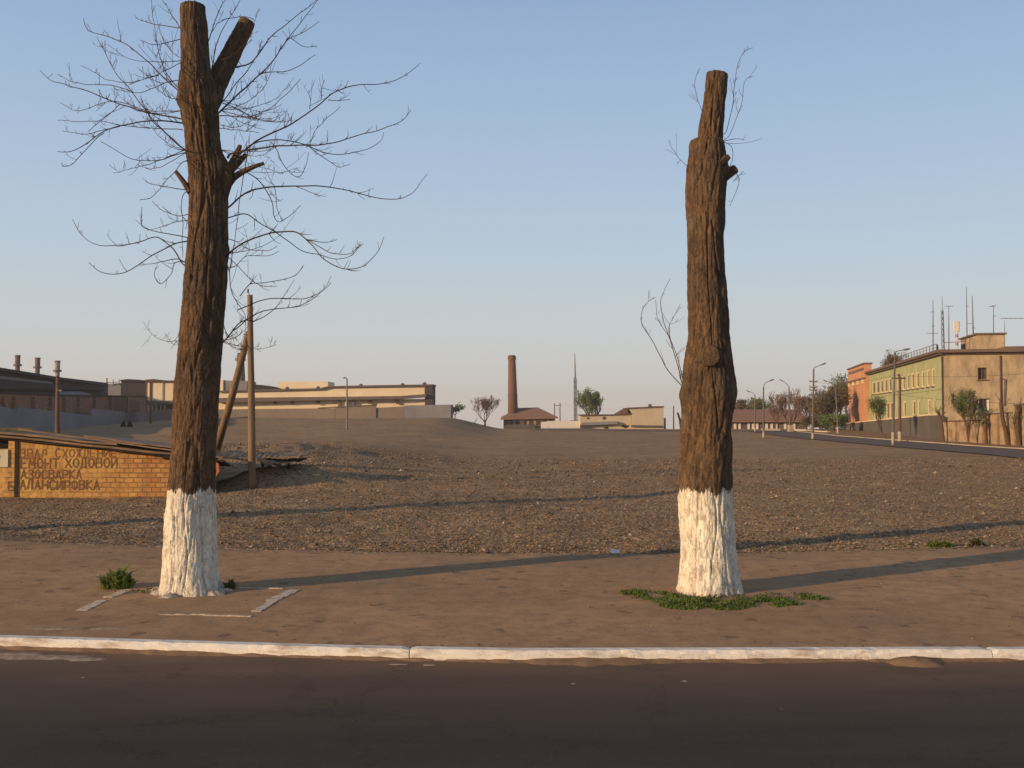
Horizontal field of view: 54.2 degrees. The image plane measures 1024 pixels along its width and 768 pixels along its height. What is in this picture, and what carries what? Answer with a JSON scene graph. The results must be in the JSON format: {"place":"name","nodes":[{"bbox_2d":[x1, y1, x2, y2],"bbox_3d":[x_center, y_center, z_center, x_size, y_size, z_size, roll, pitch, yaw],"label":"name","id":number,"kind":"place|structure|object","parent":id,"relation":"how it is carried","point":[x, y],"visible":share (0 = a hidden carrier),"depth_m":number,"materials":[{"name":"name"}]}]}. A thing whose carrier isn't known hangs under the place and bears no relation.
{"place":"outdoors","nodes":[
{"label":"outdoors","id":0,"kind":"place"},
{"bbox_2d":[0,649,1023,767],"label":"road","id":1,"kind":"structure","parent":0,"point":[136,711],"depth_m":6.62,"materials":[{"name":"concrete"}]},
{"bbox_2d":[0,652,42,655],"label":"whitewash splash","id":2,"kind":"object","parent":1,"relation":"on","point":[16,653],"visible":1,"depth_m":8.22,"materials":[{"name":"white paint"}]},
{"bbox_2d":[0,655,88,659],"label":"whitewash splash","id":3,"kind":"object","parent":1,"relation":"on","point":[35,657],"visible":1,"depth_m":8.10,"materials":[{"name":"white paint"}]},
{"bbox_2d":[64,657,105,660],"bbox_3d":[-3.437,2.217,8.062,0.404,0.017,0.108,0,-2,0],"label":"whitewash splash","id":4,"kind":"object","parent":1,"relation":"on","point":[85,659],"visible":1,"depth_m":8.05,"materials":[{"name":"white paint"}]},
{"bbox_2d":[0,646,1023,666],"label":"gutter dirt","id":5,"kind":"structure","parent":1,"relation":"on","point":[590,662],"depth_m":7.96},
{"bbox_2d":[885,656,945,667],"bbox_3d":[3.220,2.198,7.931,0.613,0.077,0.316,0,-2,0],"label":"dirt heap","id":6,"kind":"object","parent":1,"relation":"on","point":[918,661],"visible":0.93,"depth_m":7.87,"materials":[{"name":"brown soil"}]},
{"bbox_2d":[0,541,1023,647],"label":"sidewalk","id":7,"kind":"structure","parent":0,"point":[936,604],"depth_m":10.20,"materials":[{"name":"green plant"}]},
{"bbox_2d":[27,627,84,629],"bbox_3d":[-4.092,2.173,8.889,0.669,0.017,0.118,0,-2,0],"label":"whitewash splash","id":8,"kind":"object","parent":7,"relation":"on","point":[56,628],"visible":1,"depth_m":8.86,"materials":[{"name":"white paint"}]},
{"bbox_2d":[90,627,126,629],"bbox_3d":[-3.574,2.173,8.885,0.401,0.017,0.095,0,-2,0],"label":"whitewash splash","id":9,"kind":"object","parent":7,"relation":"on","point":[103,628],"visible":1,"depth_m":8.87,"materials":[{"name":"white paint"}]},
{"bbox_2d":[96,563,138,589],"bbox_3d":[-4.365,2.110,10.994,0.503,0.269,0.461,0,-2,0],"label":"weed clump","id":10,"kind":"object","parent":7,"relation":"on","point":[119,578],"visible":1,"depth_m":10.90,"materials":[{"name":"green plant"}]},
{"bbox_2d":[76,587,299,616],"bbox_3d":[-3.266,2.216,10.166,1.961,0.046,1.598,0,-2,0],"label":"tree pit border","id":11,"kind":"object","parent":7,"relation":"on","point":[271,601],"visible":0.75,"depth_m":10.05,"materials":[{"name":"grey concrete"}]},
{"bbox_2d":[219,579,236,588],"bbox_3d":[-3.055,2.176,10.896,0.221,0.123,0.220,-1,-2,39],"label":"weed clump","id":12,"kind":"object","parent":7,"relation":"on","point":[231,583],"visible":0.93,"depth_m":10.87,"materials":[{"name":"green plant"}]},
{"bbox_2d":[43,0,425,597],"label":"pollarded tree","id":13,"kind":"object","parent":7,"relation":"on","point":[190,557],"visible":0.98,"depth_m":10.74,"materials":[{"name":"brown plant"}]},
{"bbox_2d":[16,556,1007,646],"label":"dry leaves","id":14,"kind":"object","parent":7,"relation":"on","point":[566,619],"visible":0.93,"depth_m":8.38,"materials":[{"name":"brown plant"}]},
{"bbox_2d":[1,540,1023,644],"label":"grit","id":15,"kind":"object","parent":7,"relation":"on","point":[516,584],"visible":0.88,"depth_m":11.50,"materials":[{"name":"stone"}]},
{"bbox_2d":[641,46,757,596],"bbox_3d":[2.058,-0.712,10.918,1.326,6.188,0.878,0,-2,16],"label":"pollarded tree","id":16,"kind":"object","parent":7,"relation":"on","point":[708,392],"visible":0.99,"depth_m":10.69,"materials":[{"name":"brown plant"}]},
{"bbox_2d":[619,587,830,609],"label":"weeds","id":17,"kind":"object","parent":7,"relation":"on","point":[690,602],"visible":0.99,"depth_m":10.05,"materials":[{"name":"green plant"}]},
{"bbox_2d":[0,418,1023,556],"bbox_3d":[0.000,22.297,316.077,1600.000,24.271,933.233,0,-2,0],"label":"ground","id":18,"kind":"structure","parent":0,"point":[452,438],"depth_m":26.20,"materials":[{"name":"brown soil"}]},
{"bbox_2d":[0,355,107,394],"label":"factory hall","id":19,"kind":"structure","parent":18,"relation":"on","point":[16,380],"depth_m":108.29,"materials":[{"name":"grey concrete"}]},
{"bbox_2d":[55,376,62,432],"bbox_3d":[-28.036,1.548,61.934,0.541,4.096,0.296,-1,-2,23],"label":"utility pole","id":20,"kind":"object","parent":18,"relation":"on","point":[57,413],"visible":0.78,"depth_m":61.89,"materials":[{"name":"metal"}]},
{"bbox_2d":[0,406,144,430],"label":"concrete fence","id":21,"kind":"object","parent":18,"relation":"on","point":[33,419],"visible":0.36,"depth_m":92.93,"materials":[{"name":"grey concrete"}]},
{"bbox_2d":[0,391,145,414],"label":"brick workshop","id":22,"kind":"structure","parent":18,"relation":"on","point":[77,402],"depth_m":104.86,"materials":[{"name":"brick"}]},
{"bbox_2d":[0,428,239,497],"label":"brick shed","id":23,"kind":"structure","parent":18,"relation":"on","point":[37,464],"depth_m":25.94,"materials":[{"name":"orange brick"}]},
{"bbox_2d":[106,378,146,410],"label":"dark annex","id":24,"kind":"object","parent":18,"relation":"on","point":[134,387],"visible":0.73,"depth_m":149.54,"materials":[{"name":"grey concrete"}]},
{"bbox_2d":[145,381,155,423],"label":"utility pole","id":25,"kind":"object","parent":18,"relation":"on","point":[150,401],"visible":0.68,"depth_m":99.93,"materials":[{"name":"metal"}]},
{"bbox_2d":[145,379,173,421],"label":"cream gallery","id":26,"kind":"object","parent":18,"relation":"on","point":[162,400],"visible":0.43,"depth_m":118.09,"materials":[{"name":"brick"}]},
{"bbox_2d":[216,289,255,488],"bbox_3d":[-8.129,0.194,28.818,0.331,5.354,5.066,1,-2,-28],"label":"wooden pole","id":27,"kind":"object","parent":18,"relation":"on","point":[249,338],"visible":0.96,"depth_m":26.69,"materials":[{"name":"brown wood"}]},
{"bbox_2d":[216,450,309,468],"bbox_3d":[-7.210,2.175,28.003,2.778,0.631,2.384,0,-2,0],"label":"sheet heap","id":28,"kind":"object","parent":18,"relation":"on","point":[272,459],"visible":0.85,"depth_m":27.74,"materials":[{"name":"metal"}]},
{"bbox_2d":[219,380,435,408],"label":"long cream building","id":29,"kind":"structure","parent":18,"relation":"on","point":[293,395],"depth_m":152.06,"materials":[{"name":"grey concrete"}]},
{"bbox_2d":[235,353,245,380],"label":"steel stack","id":30,"kind":"object","parent":29,"relation":"on","point":[242,378],"visible":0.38,"depth_m":160.02,"materials":[{"name":"grey metal"}]},
{"bbox_2d":[218,405,452,418],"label":"grey boundary wall","id":31,"kind":"structure","parent":18,"relation":"on","point":[410,411],"depth_m":142.59,"materials":[{"name":"concrete"}]},
{"bbox_2d":[343,377,347,428],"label":"street lamp","id":32,"kind":"object","parent":18,"relation":"on","point":[346,402],"visible":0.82,"depth_m":87.48,"materials":[{"name":"metal"}]},
{"bbox_2d":[453,402,465,416],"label":"bush","id":33,"kind":"object","parent":18,"relation":"on","point":[456,408],"visible":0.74,"depth_m":145.46,"materials":[{"name":"green plant"}]},
{"bbox_2d":[470,395,500,425],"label":"bare tree","id":34,"kind":"object","parent":18,"relation":"on","point":[487,406],"visible":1,"depth_m":149.53,"materials":[{"name":"brown plant"}]},
{"bbox_2d":[0,635,1023,660],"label":"kerb","id":35,"kind":"structure","parent":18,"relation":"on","point":[438,653],"depth_m":8.02,"materials":[{"name":"white concrete"}]},
{"bbox_2d":[508,355,517,413],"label":"brick chimney","id":36,"kind":"object","parent":18,"relation":"on","point":[512,394],"visible":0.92,"depth_m":181.45,"materials":[{"name":"brick"}]},
{"bbox_2d":[501,407,557,428],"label":"boiler house","id":37,"kind":"structure","parent":18,"relation":"on","point":[528,418],"depth_m":179.79,"materials":[{"name":"brown tile"}]},
{"bbox_2d":[555,402,561,420],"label":"utility pole","id":38,"kind":"object","parent":18,"relation":"on","point":[559,405],"visible":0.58,"depth_m":175.86,"materials":[{"name":"concrete"}]},
{"bbox_2d":[541,421,579,428],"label":"white wall","id":39,"kind":"structure","parent":18,"relation":"on","point":[560,425],"depth_m":170.86,"materials":[{"name":"paint"}]},
{"bbox_2d":[570,356,578,420],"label":"lattice mast","id":40,"kind":"object","parent":18,"relation":"on","point":[575,406],"visible":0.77,"depth_m":182.00,"materials":[{"name":"grey metal"}]},
{"bbox_2d":[573,387,604,413],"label":"leafing tree","id":41,"kind":"object","parent":18,"relation":"on","point":[590,400],"visible":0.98,"depth_m":177.19,"materials":[{"name":"green plant"}]},
{"bbox_2d":[610,549,619,552],"bbox_3d":[1.414,2.290,13.703,0.132,0.046,0.099,0,-2,0],"label":"paper scrap","id":42,"kind":"object","parent":18,"relation":"on","point":[614,551],"visible":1,"depth_m":13.73,"materials":[{"name":"white paper"}]},
{"bbox_2d":[578,404,665,428],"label":"pale building","id":43,"kind":"structure","parent":18,"relation":"on","point":[641,417],"depth_m":167.45,"materials":[{"name":"beige paint"}]},
{"bbox_2d":[735,397,752,408],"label":"budding tree","id":44,"kind":"object","parent":18,"relation":"on","point":[740,404],"visible":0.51,"depth_m":173.69,"materials":[{"name":"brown plant"}]},
{"bbox_2d":[745,397,772,408],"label":"budding tree","id":45,"kind":"object","parent":18,"relation":"on","point":[759,404],"visible":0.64,"depth_m":171.07,"materials":[{"name":"green plant"}]},
{"bbox_2d":[731,409,804,428],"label":"long house","id":46,"kind":"structure","parent":18,"relation":"on","point":[743,419],"depth_m":151.89,"materials":[{"name":"brown tile"}]},
{"bbox_2d":[762,379,773,436],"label":"street lamp","id":47,"kind":"object","parent":18,"relation":"on","point":[763,433],"visible":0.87,"depth_m":85.90,"materials":[{"name":"metal"}]},
{"bbox_2d":[762,429,779,430],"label":"kerb","id":48,"kind":"structure","parent":18,"relation":"on","point":[771,429],"depth_m":120.89,"materials":[{"name":"beige concrete"}]},
{"bbox_2d":[766,401,786,428],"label":"bare tree","id":49,"kind":"object","parent":18,"relation":"on","point":[771,409],"visible":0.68,"depth_m":139.79,"materials":[{"name":"brown plant"}]},
{"bbox_2d":[779,379,790,424],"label":"street lamp","id":50,"kind":"object","parent":18,"relation":"on","point":[789,403],"visible":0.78,"depth_m":113.91,"materials":[{"name":"metal"}]},
{"bbox_2d":[768,388,803,424],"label":"bare tree","id":51,"kind":"object","parent":18,"relation":"on","point":[781,402],"visible":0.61,"depth_m":131.90,"materials":[{"name":"plant"}]},
{"bbox_2d":[787,425,793,431],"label":"concrete block","id":52,"kind":"structure","parent":18,"relation":"on","point":[790,428],"depth_m":111.51,"materials":[{"name":"beige concrete"}]},
{"bbox_2d":[791,393,814,428],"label":"bare tree","id":53,"kind":"object","parent":18,"relation":"on","point":[800,404],"visible":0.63,"depth_m":125.92,"materials":[{"name":"brown plant"}]},
{"bbox_2d":[798,414,821,428],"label":"bush","id":54,"kind":"object","parent":18,"relation":"on","point":[805,420],"visible":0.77,"depth_m":115.65,"materials":[{"name":"green plant"}]},
{"bbox_2d":[794,429,829,431],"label":"kerb","id":55,"kind":"structure","parent":18,"relation":"on","point":[809,430],"depth_m":115.64,"materials":[{"name":"white concrete"}]},
{"bbox_2d":[808,396,838,430],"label":"budding tree","id":56,"kind":"object","parent":18,"relation":"on","point":[822,407],"visible":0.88,"depth_m":117.50,"materials":[{"name":"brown plant"}]},
{"bbox_2d":[808,381,853,430],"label":"budding tree","id":57,"kind":"object","parent":18,"relation":"on","point":[843,395],"visible":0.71,"depth_m":120.23,"materials":[{"name":"brown plant"}]},
{"bbox_2d":[816,413,850,430],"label":"bush","id":58,"kind":"object","parent":18,"relation":"on","point":[825,420],"visible":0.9,"depth_m":111.17,"materials":[{"name":"green plant"}]},
{"bbox_2d":[825,373,847,414],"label":"leafing tree","id":59,"kind":"object","parent":18,"relation":"on","point":[841,379],"visible":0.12,"depth_m":145.88,"materials":[{"name":"green plant"}]},
{"bbox_2d":[835,413,847,428],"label":"bush","id":60,"kind":"object","parent":18,"relation":"on","point":[845,417],"visible":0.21,"depth_m":136.96,"materials":[{"name":"green plant"}]},
{"bbox_2d":[880,350,907,365],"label":"budding tree","id":61,"kind":"object","parent":18,"relation":"on","point":[889,360],"visible":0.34,"depth_m":127.39,"materials":[{"name":"brown plant"}]},
{"bbox_2d":[796,431,1023,448],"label":"kerb","id":62,"kind":"structure","parent":18,"relation":"on","point":[922,441],"depth_m":67.05,"materials":[{"name":"white concrete"}]},
{"bbox_2d":[844,333,1023,438],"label":"green building","id":63,"kind":"structure","parent":18,"relation":"on","point":[983,358],"depth_m":77.69,"materials":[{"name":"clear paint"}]},
{"bbox_2d":[872,381,874,394],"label":"window","id":64,"kind":"structure","parent":63,"relation":"in","point":[873,383],"depth_m":111.75,"materials":[{"name":"beige glass"}]},
{"bbox_2d":[875,381,878,394],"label":"window","id":65,"kind":"structure","parent":63,"relation":"in","point":[877,382],"depth_m":108.82,"materials":[{"name":"beige glass"}]},
{"bbox_2d":[879,380,882,393],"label":"window","id":66,"kind":"structure","parent":63,"relation":"in","point":[881,381],"depth_m":106.00,"materials":[{"name":"beige glass"}]},
{"bbox_2d":[886,402,888,417],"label":"window","id":67,"kind":"structure","parent":63,"relation":"in","point":[886,402],"depth_m":101.68,"materials":[{"name":"beige glass"}]},
{"bbox_2d":[888,378,891,392],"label":"window","id":68,"kind":"structure","parent":63,"relation":"in","point":[890,380],"depth_m":100.29,"materials":[{"name":"beige glass"}]},
{"bbox_2d":[890,402,892,417],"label":"window","id":69,"kind":"structure","parent":63,"relation":"in","point":[891,403],"depth_m":99.83,"materials":[{"name":"beige glass"}]},
{"bbox_2d":[901,375,904,390],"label":"window","id":70,"kind":"structure","parent":63,"relation":"in","point":[903,380],"depth_m":92.70,"materials":[{"name":"beige glass"}]},
{"bbox_2d":[903,401,905,416],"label":"window","id":71,"kind":"structure","parent":63,"relation":"in","point":[904,402],"depth_m":92.42,"materials":[{"name":"beige glass"}]},
{"bbox_2d":[906,374,909,390],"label":"window","id":72,"kind":"structure","parent":63,"relation":"in","point":[908,382],"depth_m":90.49,"materials":[{"name":"beige glass"}]},
{"bbox_2d":[910,373,913,389],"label":"window","id":73,"kind":"structure","parent":63,"relation":"in","point":[912,374],"depth_m":88.11,"materials":[{"name":"beige glass"}]},
{"bbox_2d":[915,372,918,389],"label":"window","id":74,"kind":"structure","parent":63,"relation":"in","point":[917,373],"depth_m":86.14,"materials":[{"name":"beige glass"}]},
{"bbox_2d":[920,371,923,388],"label":"window","id":75,"kind":"structure","parent":63,"relation":"in","point":[922,371],"depth_m":83.68,"materials":[{"name":"beige glass"}]},
{"bbox_2d":[926,369,929,387],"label":"window","id":76,"kind":"structure","parent":63,"relation":"in","point":[928,369],"depth_m":81.56,"materials":[{"name":"beige glass"}]},
{"bbox_2d":[930,368,934,386],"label":"window","id":77,"kind":"structure","parent":63,"relation":"in","point":[933,385],"depth_m":79.61,"materials":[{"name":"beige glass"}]},
{"bbox_2d":[927,317,937,350],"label":"antenna","id":78,"kind":"object","parent":63,"relation":"on","point":[932,333],"visible":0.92,"depth_m":80.16,"materials":[{"name":"metal"}]},
{"bbox_2d":[933,399,935,413],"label":"window","id":79,"kind":"structure","parent":63,"relation":"in","point":[934,404],"depth_m":79.22,"materials":[{"name":"beige glass"}]},
{"bbox_2d":[941,303,944,348],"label":"antenna","id":80,"kind":"object","parent":63,"relation":"on","point":[942,311],"visible":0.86,"depth_m":80.20,"materials":[{"name":"metal"}]},
{"bbox_2d":[948,309,948,348],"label":"antenna","id":81,"kind":"object","parent":63,"relation":"on","point":[948,328],"visible":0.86,"depth_m":80.17,"materials":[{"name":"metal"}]},
{"bbox_2d":[953,320,959,348],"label":"cell antenna","id":82,"kind":"object","parent":63,"relation":"on","point":[956,323],"visible":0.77,"depth_m":79.19,"materials":[{"name":"white paint"}]},
{"bbox_2d":[966,287,971,335],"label":"antenna","id":83,"kind":"object","parent":63,"relation":"on","point":[966,314],"visible":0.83,"depth_m":83.19,"materials":[{"name":"metal"}]},
{"bbox_2d":[972,296,973,333],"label":"antenna","id":84,"kind":"object","parent":63,"relation":"on","point":[972,316],"visible":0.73,"depth_m":82.19,"materials":[{"name":"metal"}]},
{"bbox_2d":[977,368,988,380],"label":"window","id":85,"kind":"structure","parent":63,"relation":"in","point":[981,371],"depth_m":75.72,"materials":[{"name":"grey glass"}]},
{"bbox_2d":[979,399,990,412],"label":"window","id":86,"kind":"structure","parent":63,"relation":"in","point":[984,405],"depth_m":75.65,"materials":[{"name":"grey glass"}]},
{"bbox_2d":[989,305,994,332],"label":"antenna","id":87,"kind":"object","parent":63,"relation":"on","point":[993,306],"visible":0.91,"depth_m":79.17,"materials":[{"name":"metal"}]},
{"bbox_2d":[924,539,955,548],"bbox_3d":[6.287,2.334,14.688,0.474,0.174,0.314,0,-2,0],"label":"weed clump","id":88,"kind":"object","parent":18,"relation":"on","point":[934,543],"visible":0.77,"depth_m":14.65,"materials":[{"name":"green plant"}]},
{"bbox_2d":[965,536,986,546],"bbox_3d":[6.752,2.294,14.532,0.302,0.171,0.267,0,-2,0],"label":"weed clump","id":89,"kind":"object","parent":18,"relation":"on","point":[977,542],"visible":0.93,"depth_m":14.49,"materials":[{"name":"green plant"}]},
{"bbox_2d":[943,404,1023,447],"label":"crumbling wall","id":90,"kind":"structure","parent":18,"relation":"on","point":[954,430],"depth_m":62.66,"materials":[{"name":"concrete"}]},
{"bbox_2d":[0,0,1023,428],"label":"sky","id":91,"kind":"structure","parent":0,"point":[881,181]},
{"bbox_2d":[538,429,741,430],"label":"road","id":92,"kind":"structure","parent":0,"point":[618,430],"depth_m":122.43,"materials":[{"name":"grey asphalt"}]},
{"bbox_2d":[746,390,755,430],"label":"street lamp","id":93,"kind":"object","parent":92,"relation":"on","point":[754,412],"visible":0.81,"depth_m":115.91,"materials":[{"name":"metal"}]},
{"bbox_2d":[749,431,1023,457],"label":"road","id":94,"kind":"structure","parent":0,"point":[1011,452],"depth_m":63.57,"materials":[{"name":"grey asphalt"}]},
{"bbox_2d":[809,363,825,439],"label":"street lamp","id":95,"kind":"object","parent":94,"relation":"on","point":[812,433],"visible":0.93,"depth_m":77.94,"materials":[{"name":"metal"}]},
{"bbox_2d":[891,348,909,444],"bbox_3d":[24.106,0.959,62.000,1.244,6.376,0.172,0,-2,0],"label":"street lamp","id":96,"kind":"object","parent":94,"relation":"on","point":[893,423],"visible":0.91,"depth_m":61.95,"materials":[{"name":"metal"}]},
{"bbox_2d":[900,374,1014,376],"bbox_3d":[23.654,-0.611,51.044,0.014,0.591,22.002,0,-2,1],"label":"wire","id":97,"kind":"object","parent":96,"relation":"attached to","point":[965,376],"visible":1,"depth_m":51.70,"materials":[{"name":"black metal"}]},
{"bbox_2d":[802,431,1023,447],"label":"path","id":98,"kind":"structure","parent":0,"point":[862,434],"depth_m":80.15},
{"bbox_2d":[823,380,838,432],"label":"street lamp","id":99,"kind":"object","parent":98,"relation":"on","point":[836,407],"visible":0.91,"depth_m":97.92,"materials":[{"name":"metal"}]},
{"bbox_2d":[865,393,887,437],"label":"sapling","id":100,"kind":"object","parent":98,"relation":"on","point":[878,405],"visible":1,"depth_m":78.86,"materials":[{"name":"green plant"}]},
{"bbox_2d":[891,374,905,440],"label":"utility pole","id":101,"kind":"object","parent":98,"relation":"on","point":[899,412],"visible":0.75,"depth_m":70.91,"materials":[{"name":"wood"}]},
{"bbox_2d":[928,404,945,440],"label":"cut back tree","id":102,"kind":"object","parent":98,"relation":"on","point":[941,425],"visible":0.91,"depth_m":68.87,"materials":[{"name":"brown plant"}]},
{"bbox_2d":[948,387,982,442],"bbox_3d":[29.087,2.317,63.893,1.935,4.296,2.713,0,-2,0],"label":"sapling","id":103,"kind":"object","parent":98,"relation":"on","point":[962,408],"visible":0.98,"depth_m":63.72,"materials":[{"name":"green plant"}]},
{"bbox_2d":[976,404,996,443],"bbox_3d":[29.524,2.573,62.508,1.554,2.853,1.098,0,-2,0],"label":"cut back tree","id":104,"kind":"object","parent":98,"relation":"on","point":[984,423],"visible":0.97,"depth_m":62.36,"materials":[{"name":"brown plant"}]},
{"bbox_2d":[996,396,1010,444],"bbox_3d":[29.422,2.229,59.893,0.886,3.543,0.694,2,-2,-45],"label":"cut back tree","id":105,"kind":"object","parent":98,"relation":"on","point":[1005,430],"visible":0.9,"depth_m":59.85,"materials":[{"name":"brown plant"}]},
{"bbox_2d":[1007,398,1022,445],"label":"cut back tree","id":106,"kind":"object","parent":98,"relation":"on","point":[1016,419],"visible":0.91,"depth_m":58.34,"materials":[{"name":"brown plant"}]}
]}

